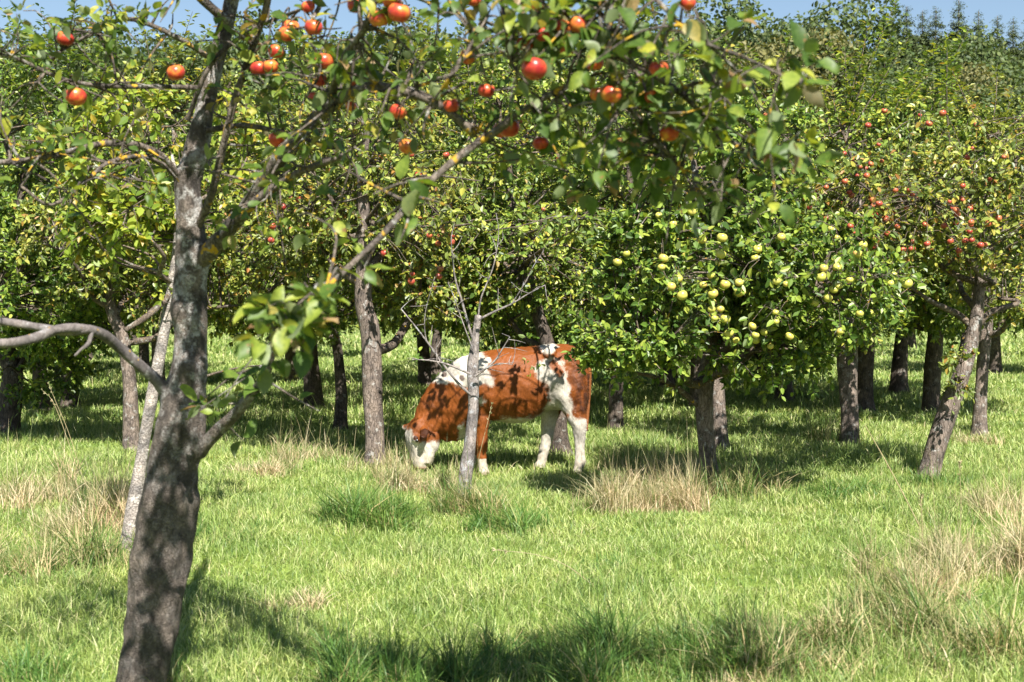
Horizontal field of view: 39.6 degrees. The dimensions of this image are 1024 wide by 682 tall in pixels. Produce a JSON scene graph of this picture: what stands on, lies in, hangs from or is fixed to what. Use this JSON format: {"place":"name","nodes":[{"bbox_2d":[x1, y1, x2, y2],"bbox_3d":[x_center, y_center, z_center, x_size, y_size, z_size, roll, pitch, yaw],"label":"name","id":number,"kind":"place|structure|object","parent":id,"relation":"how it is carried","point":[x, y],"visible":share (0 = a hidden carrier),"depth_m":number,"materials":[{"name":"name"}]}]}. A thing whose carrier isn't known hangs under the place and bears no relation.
{"place":"outdoors","nodes":[
{"label":"outdoors","id":0,"kind":"place"},
{"bbox_2d":[0,318,1023,681],"bbox_3d":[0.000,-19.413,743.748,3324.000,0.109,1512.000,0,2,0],"label":"ground","id":1,"kind":"structure","parent":0,"point":[544,606],"depth_m":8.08,"materials":[{"name":"plant"}]},
{"bbox_2d":[0,56,53,197],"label":"broadleaf tree","id":2,"kind":"object","parent":1,"relation":"on","point":[11,102],"visible":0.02,"depth_m":99.60,"materials":[{"name":"green plant"}]},
{"bbox_2d":[0,22,79,196],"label":"broadleaf tree","id":3,"kind":"object","parent":1,"relation":"on","point":[10,46],"visible":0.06,"depth_m":121.66,"materials":[{"name":"green plant"}]},
{"bbox_2d":[0,627,84,681],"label":"grass tuft","id":4,"kind":"object","parent":1,"relation":"on","point":[44,671],"visible":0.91,"depth_m":5.59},
{"bbox_2d":[0,417,108,513],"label":"grass tuft","id":5,"kind":"object","parent":1,"relation":"on","point":[20,495],"visible":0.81,"depth_m":10.39,"materials":[{"name":"plant"}]},
{"bbox_2d":[0,494,133,587],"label":"grass tuft","id":6,"kind":"object","parent":1,"relation":"on","point":[47,557],"visible":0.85,"depth_m":7.98,"materials":[{"name":"plant"}]},
{"bbox_2d":[0,0,145,434],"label":"apple tree","id":7,"kind":"object","parent":1,"relation":"on","point":[52,352],"visible":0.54,"depth_m":15.14,"materials":[{"name":"green plant"}]},
{"bbox_2d":[7,408,139,543],"bbox_3d":[-2.736,0.801,9.492,1.308,0.935,1.638,0,2,0],"label":"grass tuft","id":8,"kind":"object","parent":1,"relation":"on","point":[115,501],"visible":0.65,"depth_m":9.31,"materials":[{"name":"plant"}]},
{"bbox_2d":[0,132,165,411],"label":"apple tree","id":9,"kind":"object","parent":1,"relation":"on","point":[35,374],"visible":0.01,"depth_m":19.61,"materials":[{"name":"green plant"}]},
{"bbox_2d":[21,13,163,182],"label":"broadleaf tree","id":10,"kind":"object","parent":1,"relation":"on","point":[87,50],"visible":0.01,"depth_m":119.80,"materials":[{"name":"green plant"}]},
{"bbox_2d":[75,521,134,569],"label":"grass tuft","id":11,"kind":"object","parent":1,"relation":"on","point":[123,557],"visible":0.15,"depth_m":8.29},
{"bbox_2d":[36,73,189,173],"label":"broadleaf tree","id":12,"kind":"object","parent":1,"relation":"on","point":[54,105],"visible":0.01,"depth_m":97.89,"materials":[{"name":"green plant"}]},
{"bbox_2d":[0,68,227,408],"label":"apple tree","id":13,"kind":"object","parent":1,"relation":"on","point":[20,150],"visible":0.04,"depth_m":19.54,"materials":[{"name":"green plant"}]},
{"bbox_2d":[66,27,202,99],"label":"broadleaf tree","id":14,"kind":"object","parent":1,"relation":"on","point":[136,43],"visible":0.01,"depth_m":121.57,"materials":[{"name":"green plant"}]},
{"bbox_2d":[139,144,149,365],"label":"apple tree","id":15,"kind":"object","parent":1,"relation":"on","point":[144,352],"depth_m":30.08,"materials":[{"name":"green plant"}]},
{"bbox_2d":[43,107,252,380],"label":"apple tree","id":16,"kind":"object","parent":1,"relation":"on","point":[153,345],"visible":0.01,"depth_m":25.64,"materials":[{"name":"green plant"}]},
{"bbox_2d":[3,9,326,449],"bbox_3d":[-3.380,-1.079,14.268,3.558,4.412,2.550,-2,2,-44],"label":"apple tree","id":17,"kind":"object","parent":1,"relation":"on","point":[109,290],"visible":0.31,"depth_m":13.98,"materials":[{"name":"green plant"}]},
{"bbox_2d":[49,73,286,552],"bbox_3d":[-2.034,-0.128,8.564,1.405,2.908,1.431,0,2,-12],"label":"apple tree","id":18,"kind":"object","parent":1,"relation":"on","point":[145,222],"visible":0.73,"depth_m":8.43,"materials":[{"name":"green plant"}]},
{"bbox_2d":[106,81,230,177],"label":"broadleaf tree","id":19,"kind":"object","parent":1,"relation":"on","point":[171,122],"visible":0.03,"depth_m":96.65,"materials":[{"name":"green plant"}]},
{"bbox_2d":[91,24,251,163],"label":"broadleaf tree","id":20,"kind":"object","parent":1,"relation":"on","point":[184,61],"visible":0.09,"depth_m":114.22,"materials":[{"name":"green plant"}]},
{"bbox_2d":[145,644,223,681],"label":"grass tuft","id":21,"kind":"object","parent":1,"relation":"on","point":[171,679],"visible":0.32,"depth_m":5.51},
{"bbox_2d":[194,514,271,545],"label":"grass tuft","id":22,"kind":"object","parent":1,"relation":"on","point":[206,530],"visible":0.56,"depth_m":8.97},
{"bbox_2d":[195,6,292,117],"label":"broadleaf tree","id":23,"kind":"object","parent":1,"relation":"on","point":[233,53],"visible":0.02,"depth_m":118.67,"materials":[{"name":"green plant"}]},
{"bbox_2d":[207,60,303,219],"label":"broadleaf tree","id":24,"kind":"object","parent":1,"relation":"on","point":[254,86],"visible":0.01,"depth_m":99.94,"materials":[{"name":"green plant"}]},
{"bbox_2d":[219,449,304,477],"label":"grass tuft","id":25,"kind":"object","parent":1,"relation":"on","point":[269,466],"visible":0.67,"depth_m":12.18,"materials":[{"name":"plant"}]},
{"bbox_2d":[211,186,359,383],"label":"apple tree","id":26,"kind":"object","parent":1,"relation":"on","point":[289,354],"visible":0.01,"depth_m":25.36,"materials":[{"name":"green plant"}]},
{"bbox_2d":[237,582,349,612],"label":"grass tuft","id":27,"kind":"object","parent":1,"relation":"on","point":[312,602],"visible":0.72,"depth_m":7.14,"materials":[{"name":"plant"}]},
{"bbox_2d":[207,21,386,431],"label":"apple tree","id":28,"kind":"object","parent":1,"relation":"on","point":[340,420],"visible":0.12,"depth_m":15.82,"materials":[{"name":"green plant"}]},
{"bbox_2d":[236,29,377,195],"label":"broadleaf tree","id":29,"kind":"object","parent":1,"relation":"on","point":[322,41],"visible":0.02,"depth_m":116.67,"materials":[{"name":"green plant"}]},
{"bbox_2d":[261,408,362,463],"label":"grass tuft","id":30,"kind":"object","parent":1,"relation":"on","point":[292,452],"visible":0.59,"depth_m":13.45,"materials":[{"name":"plant"}]},
{"bbox_2d":[148,56,481,409],"bbox_3d":[-2.613,-1.409,19.143,4.652,4.842,4.733,0,2,11],"label":"apple tree","id":31,"kind":"object","parent":1,"relation":"on","point":[312,382],"visible":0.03,"depth_m":19.20,"materials":[{"name":"green plant"}]},
{"bbox_2d":[282,25,416,317],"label":"broadleaf tree","id":32,"kind":"object","parent":1,"relation":"on","point":[382,28],"visible":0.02,"depth_m":121.45,"materials":[{"name":"green plant"}]},
{"bbox_2d":[228,18,502,466],"bbox_3d":[-1.352,-0.858,12.648,2.575,4.099,3.828,0,2,0],"label":"apple tree","id":33,"kind":"object","parent":1,"relation":"on","point":[431,238],"visible":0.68,"depth_m":12.83,"materials":[{"name":"green plant"}]},
{"bbox_2d":[338,432,408,470],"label":"grass tuft","id":34,"kind":"object","parent":1,"relation":"on","point":[385,457],"visible":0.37,"depth_m":12.68,"materials":[{"name":"plant"}]},
{"bbox_2d":[297,459,450,533],"bbox_3d":[-0.937,0.997,9.493,1.283,0.495,1.225,0,2,0],"label":"grass tuft","id":35,"kind":"object","parent":1,"relation":"on","point":[367,508],"visible":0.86,"depth_m":9.41,"materials":[{"name":"plant"}]},
{"bbox_2d":[301,3,458,144],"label":"broadleaf tree","id":36,"kind":"object","parent":1,"relation":"on","point":[402,32],"visible":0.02,"depth_m":118.43,"materials":[{"name":"green plant"}]},
{"bbox_2d":[259,578,508,681],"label":"grass tuft","id":37,"kind":"object","parent":1,"relation":"on","point":[394,666],"visible":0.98,"depth_m":5.56,"materials":[{"name":"plant"}]},
{"bbox_2d":[361,418,414,484],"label":"grass tuft","id":38,"kind":"object","parent":1,"relation":"on","point":[377,462],"visible":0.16,"depth_m":11.88,"materials":[{"name":"plant"}]},
{"bbox_2d":[350,139,481,374],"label":"apple tree","id":39,"kind":"object","parent":1,"relation":"on","point":[435,367],"depth_m":28.49,"materials":[{"name":"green plant"}]},
{"bbox_2d":[367,434,474,495],"bbox_3d":[-0.666,0.933,11.275,1.115,0.566,0.916,0,2,0],"label":"grass tuft","id":40,"kind":"object","parent":1,"relation":"on","point":[400,481],"visible":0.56,"depth_m":11.29,"materials":[{"name":"plant"}]},
{"bbox_2d":[0,0,843,681],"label":"apple tree","id":41,"kind":"object","parent":1,"relation":"on","point":[166,526],"visible":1,"depth_m":4.27,"materials":[{"name":"green plant"}]},
{"bbox_2d":[381,27,464,82],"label":"broadleaf tree","id":42,"kind":"object","parent":1,"relation":"on","point":[421,75],"depth_m":125.81,"materials":[{"name":"green plant"}]},
{"bbox_2d":[344,124,533,386],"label":"apple tree","id":43,"kind":"object","parent":1,"relation":"on","point":[424,373],"visible":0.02,"depth_m":24.13,"materials":[{"name":"green plant"}]},
{"bbox_2d":[391,17,494,89],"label":"broadleaf tree","id":44,"kind":"object","parent":1,"relation":"on","point":[439,31],"depth_m":125.80,"materials":[{"name":"green plant"}]},
{"bbox_2d":[393,46,523,183],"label":"broadleaf tree","id":45,"kind":"object","parent":1,"relation":"on","point":[458,127],"visible":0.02,"depth_m":96.24,"materials":[{"name":"green plant"}]},
{"bbox_2d":[416,428,522,518],"bbox_3d":[-0.355,0.903,10.028,0.985,0.655,0.896,1,2,36],"label":"grass tuft","id":46,"kind":"object","parent":1,"relation":"on","point":[449,504],"visible":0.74,"depth_m":9.94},
{"bbox_2d":[401,213,548,497],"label":"young tree","id":47,"kind":"object","parent":1,"relation":"on","point":[473,372],"visible":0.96,"depth_m":10.41,"materials":[{"name":"grey plant"}]},
{"bbox_2d":[402,343,591,475],"bbox_3d":[-0.142,0.608,12.753,1.716,1.172,0.623,0,2,0],"label":"cow","id":48,"kind":"object","parent":1,"relation":"on","point":[554,387],"visible":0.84,"depth_m":12.56},
{"bbox_2d":[443,494,561,536],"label":"grass tuft","id":49,"kind":"object","parent":1,"relation":"on","point":[522,519],"visible":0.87,"depth_m":9.38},
{"bbox_2d":[400,6,608,455],"bbox_3d":[-0.120,-1.062,13.402,2.250,4.445,4.992,0,2,0],"label":"apple tree","id":50,"kind":"object","parent":1,"relation":"on","point":[526,234],"visible":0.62,"depth_m":13.85,"materials":[{"name":"green plant"}]},
{"bbox_2d":[429,79,624,346],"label":"apple tree","id":51,"kind":"object","parent":1,"relation":"on","point":[488,152],"visible":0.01,"depth_m":22.94,"materials":[{"name":"green plant"}]},
{"bbox_2d":[377,103,696,351],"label":"apple tree","id":52,"kind":"object","parent":1,"relation":"on","point":[522,325],"visible":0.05,"depth_m":18.84,"materials":[{"name":"green plant"}]},
{"bbox_2d":[431,539,691,681],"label":"grass tuft","id":53,"kind":"object","parent":1,"relation":"on","point":[578,665],"visible":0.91,"depth_m":5.80,"materials":[{"name":"plant"}]},
{"bbox_2d":[564,540,634,575],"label":"grass tuft","id":54,"kind":"object","parent":1,"relation":"on","point":[600,560],"visible":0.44,"depth_m":7.92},
{"bbox_2d":[582,415,635,474],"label":"grass tuft","id":55,"kind":"object","parent":1,"relation":"on","point":[605,460],"visible":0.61,"depth_m":12.71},
{"bbox_2d":[547,2,678,132],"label":"broadleaf tree","id":56,"kind":"object","parent":1,"relation":"on","point":[658,20],"depth_m":102.30,"materials":[{"name":"green plant"}]},
{"bbox_2d":[515,0,745,428],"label":"apple tree","id":57,"kind":"object","parent":1,"relation":"on","point":[615,400],"visible":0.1,"depth_m":16.42,"materials":[{"name":"green plant"}]},
{"bbox_2d":[557,411,736,516],"bbox_3d":[0.941,0.851,10.486,1.547,0.790,1.535,0,2,0],"label":"grass tuft","id":58,"kind":"object","parent":1,"relation":"on","point":[665,493],"visible":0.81,"depth_m":10.20,"materials":[{"name":"plant"}]},
{"bbox_2d":[627,416,718,481],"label":"grass tuft","id":59,"kind":"object","parent":1,"relation":"on","point":[661,467],"visible":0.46,"depth_m":11.96,"materials":[{"name":"plant"}]},
{"bbox_2d":[596,16,767,81],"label":"broadleaf tree","id":60,"kind":"object","parent":1,"relation":"on","point":[710,28],"visible":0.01,"depth_m":91.64,"materials":[{"name":"green plant"}]},
{"bbox_2d":[563,543,823,681],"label":"grass tuft","id":61,"kind":"object","parent":1,"relation":"on","point":[687,641],"visible":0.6,"depth_m":5.73,"materials":[{"name":"plant"}]},
{"bbox_2d":[544,40,863,408],"bbox_3d":[2.579,-1.540,19.738,4.984,5.065,5.052,0,2,11],"label":"apple tree","id":62,"kind":"object","parent":1,"relation":"on","point":[694,369],"visible":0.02,"depth_m":19.35,"materials":[{"name":"green plant"}]},
{"bbox_2d":[673,434,743,500],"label":"grass tuft","id":63,"kind":"object","parent":1,"relation":"on","point":[713,466],"visible":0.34,"depth_m":11.09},
{"bbox_2d":[676,0,777,81],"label":"broadleaf tree","id":64,"kind":"object","parent":1,"relation":"on","point":[749,30],"visible":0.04,"depth_m":92.40,"materials":[{"name":"green plant"}]},
{"bbox_2d":[659,620,802,681],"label":"grass tuft","id":65,"kind":"object","parent":1,"relation":"on","point":[745,680],"visible":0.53,"depth_m":5.53,"materials":[{"name":"plant"}]},
{"bbox_2d":[680,40,803,119],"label":"broadleaf tree","id":66,"kind":"object","parent":1,"relation":"on","point":[764,55],"visible":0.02,"depth_m":80.42,"materials":[{"name":"green plant"}]},
{"bbox_2d":[557,77,927,482],"bbox_3d":[1.984,-0.392,10.678,2.398,3.285,2.937,1,2,35],"label":"apple tree","id":67,"kind":"object","parent":1,"relation":"on","point":[758,267],"visible":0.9,"depth_m":10.28,"materials":[{"name":"green plant"}]},
{"bbox_2d":[703,425,804,500],"bbox_3d":[1.846,0.888,11.117,0.969,0.668,1.122,0,2,0],"label":"grass tuft","id":68,"kind":"object","parent":1,"relation":"on","point":[751,481],"visible":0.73,"depth_m":11.02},
{"bbox_2d":[665,29,845,450],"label":"apple tree","id":69,"kind":"object","parent":1,"relation":"on","point":[719,413],"visible":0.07,"depth_m":14.01,"materials":[{"name":"green plant"}]},
{"bbox_2d":[639,72,900,401],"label":"apple tree","id":70,"kind":"object","parent":1,"relation":"on","point":[788,391],"visible":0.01,"depth_m":21.28,"materials":[{"name":"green plant"}]},
{"bbox_2d":[677,557,900,681],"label":"grass tuft","id":71,"kind":"object","parent":1,"relation":"on","point":[835,633],"visible":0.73,"depth_m":5.79,"materials":[{"name":"plant"}]},
{"bbox_2d":[715,11,865,84],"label":"broadleaf tree","id":72,"kind":"object","parent":1,"relation":"on","point":[798,16],"visible":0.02,"depth_m":91.73,"materials":[{"name":"green plant"}]},
{"bbox_2d":[744,27,867,128],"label":"broadleaf tree","id":73,"kind":"object","parent":1,"relation":"on","point":[816,35],"visible":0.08,"depth_m":78.32,"materials":[{"name":"green plant"}]},
{"bbox_2d":[743,0,922,98],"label":"broadleaf tree","id":74,"kind":"object","parent":1,"relation":"on","point":[844,20],"visible":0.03,"depth_m":86.99,"materials":[{"name":"green plant"}]},
{"bbox_2d":[796,389,870,444],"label":"grass tuft","id":75,"kind":"object","parent":1,"relation":"on","point":[813,432],"visible":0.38,"depth_m":14.71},
{"bbox_2d":[786,14,892,108],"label":"broadleaf tree","id":76,"kind":"object","parent":1,"relation":"on","point":[836,37],"visible":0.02,"depth_m":81.87,"materials":[{"name":"green plant"}]},
{"bbox_2d":[779,0,912,88],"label":"broadleaf tree","id":77,"kind":"object","parent":1,"relation":"on","point":[895,27],"visible":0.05,"depth_m":90.57,"materials":[{"name":"green plant"}]},
{"bbox_2d":[786,471,910,502],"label":"grass tuft","id":78,"kind":"object","parent":1,"relation":"on","point":[836,490],"visible":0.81,"depth_m":10.89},
{"bbox_2d":[705,30,1020,411],"bbox_3d":[4.799,-1.561,19.078,4.856,5.126,4.773,0,2,-5],"label":"apple tree","id":79,"kind":"object","parent":1,"relation":"on","point":[865,381],"visible":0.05,"depth_m":18.86,"materials":[{"name":"green plant"}]},
{"bbox_2d":[787,0,962,445],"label":"apple tree","id":80,"kind":"object","parent":1,"relation":"on","point":[847,369],"visible":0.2,"depth_m":14.60,"materials":[{"name":"green plant"}]},
{"bbox_2d":[811,66,943,145],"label":"broadleaf tree","id":81,"kind":"object","parent":1,"relation":"on","point":[887,80],"visible":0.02,"depth_m":74.57,"materials":[{"name":"green plant"}]},
{"bbox_2d":[800,517,988,604],"bbox_3d":[1.927,1.092,7.228,1.045,0.374,1.113,0,2,13],"label":"grass tuft","id":82,"kind":"object","parent":1,"relation":"on","point":[868,562],"visible":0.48,"depth_m":7.21,"materials":[{"name":"plant"}]},
{"bbox_2d":[884,5,920,69],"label":"spruce tree","id":83,"kind":"object","parent":1,"relation":"on","point":[908,22],"visible":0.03,"depth_m":124.79,"materials":[{"name":"green plant"}]},
{"bbox_2d":[807,495,998,649],"bbox_3d":[1.694,0.979,6.420,0.893,0.638,1.147,0,2,0],"label":"grass tuft","id":84,"kind":"object","parent":1,"relation":"on","point":[874,591],"visible":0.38,"depth_m":6.37,"materials":[{"name":"plant"}]},
{"bbox_2d":[825,37,989,117],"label":"broadleaf tree","id":85,"kind":"object","parent":1,"relation":"on","point":[919,57],"visible":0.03,"depth_m":83.94,"materials":[{"name":"green plant"}]},
{"bbox_2d":[795,99,1023,478],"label":"apple tree","id":86,"kind":"object","parent":1,"relation":"on","point":[936,204],"visible":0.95,"depth_m":11.47,"materials":[{"name":"green plant"}]},
{"bbox_2d":[816,70,1018,394],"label":"apple tree","id":87,"kind":"object","parent":1,"relation":"on","point":[899,376],"visible":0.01,"depth_m":22.51,"materials":[{"name":"green plant"}]},
{"bbox_2d":[817,26,1023,413],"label":"apple tree","id":88,"kind":"object","parent":1,"relation":"on","point":[940,322],"visible":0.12,"depth_m":17.95,"materials":[{"name":"green plant"}]},
{"bbox_2d":[912,10,931,51],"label":"spruce tree","id":89,"kind":"object","parent":1,"relation":"on","point":[921,41],"visible":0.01,"depth_m":127.89,"materials":[{"name":"green plant"}]},
{"bbox_2d":[831,558,1023,678],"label":"grass tuft","id":90,"kind":"object","parent":1,"relation":"on","point":[1005,636],"visible":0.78,"depth_m":5.87,"materials":[{"name":"plant"}]},
{"bbox_2d":[921,6,945,64],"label":"spruce tree","id":91,"kind":"object","parent":1,"relation":"on","point":[935,38],"visible":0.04,"depth_m":122.00,"materials":[{"name":"green plant"}]},
{"bbox_2d":[899,460,976,490],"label":"grass tuft","id":92,"kind":"object","parent":1,"relation":"on","point":[919,478],"visible":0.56,"depth_m":11.26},
{"bbox_2d":[870,429,1023,592],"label":"grass tuft","id":93,"kind":"object","parent":1,"relation":"on","point":[1016,549],"visible":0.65,"depth_m":7.69,"materials":[{"name":"plant"}]},
{"bbox_2d":[872,61,1023,436],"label":"apple tree","id":94,"kind":"object","parent":1,"relation":"on","point":[979,414],"visible":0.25,"depth_m":15.75,"materials":[{"name":"green plant"}]},
{"bbox_2d":[887,61,1011,155],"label":"broadleaf tree","id":95,"kind":"object","parent":1,"relation":"on","point":[984,72],"visible":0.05,"depth_m":72.33,"materials":[{"name":"green plant"}]},
{"bbox_2d":[888,47,1022,100],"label":"broadleaf tree","id":96,"kind":"object","parent":1,"relation":"on","point":[1016,77],"visible":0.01,"depth_m":81.05,"materials":[{"name":"green plant"}]},
{"bbox_2d":[937,0,983,64],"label":"spruce tree","id":97,"kind":"object","parent":1,"relation":"on","point":[957,24],"visible":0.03,"depth_m":117.88,"materials":[{"name":"green plant"}]},
{"bbox_2d":[951,421,1005,445],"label":"grass tuft","id":98,"kind":"object","parent":1,"relation":"on","point":[974,439],"visible":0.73,"depth_m":15.01,"materials":[{"name":"plant"}]},
{"bbox_2d":[939,459,1023,519],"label":"grass tuft","id":99,"kind":"object","parent":1,"relation":"on","point":[986,505],"visible":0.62,"depth_m":10.06,"materials":[{"name":"plant"}]},
{"bbox_2d":[941,76,1023,188],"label":"broadleaf tree","id":100,"kind":"object","parent":1,"relation":"on","point":[987,97],"visible":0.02,"depth_m":71.69,"materials":[{"name":"green plant"}]},
{"bbox_2d":[945,22,1023,325],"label":"broadleaf tree","id":101,"kind":"object","parent":1,"relation":"on","point":[988,53],"visible":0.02,"depth_m":85.79,"materials":[{"name":"green plant"}]},
{"bbox_2d":[960,148,1021,373],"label":"apple tree","id":102,"kind":"object","parent":1,"relation":"on","point":[995,361],"visible":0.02,"depth_m":29.28,"materials":[{"name":"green plant"}]},
{"bbox_2d":[989,16,1009,64],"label":"spruce tree","id":103,"kind":"object","parent":1,"relation":"on","point":[996,30],"visible":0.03,"depth_m":121.85,"materials":[{"name":"green plant"}]},
{"bbox_2d":[985,51,1023,86],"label":"broadleaf tree","id":104,"kind":"object","parent":1,"relation":"on","point":[1018,57],"visible":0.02,"depth_m":86.41,"materials":[{"name":"green plant"}]},
{"bbox_2d":[988,74,1023,138],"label":"broadleaf tree","id":105,"kind":"object","parent":1,"relation":"on","point":[1016,96],"visible":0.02,"depth_m":73.15,"materials":[{"name":"green plant"}]},
{"bbox_2d":[996,18,1023,69],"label":"spruce tree","id":106,"kind":"object","parent":1,"relation":"on","point":[1012,38],"visible":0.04,"depth_m":117.89,"materials":[{"name":"green plant"}]},
{"bbox_2d":[0,0,1023,75],"label":"sky","id":107,"kind":"structure","parent":0,"point":[1007,9],"materials":[{"name":"blue"}]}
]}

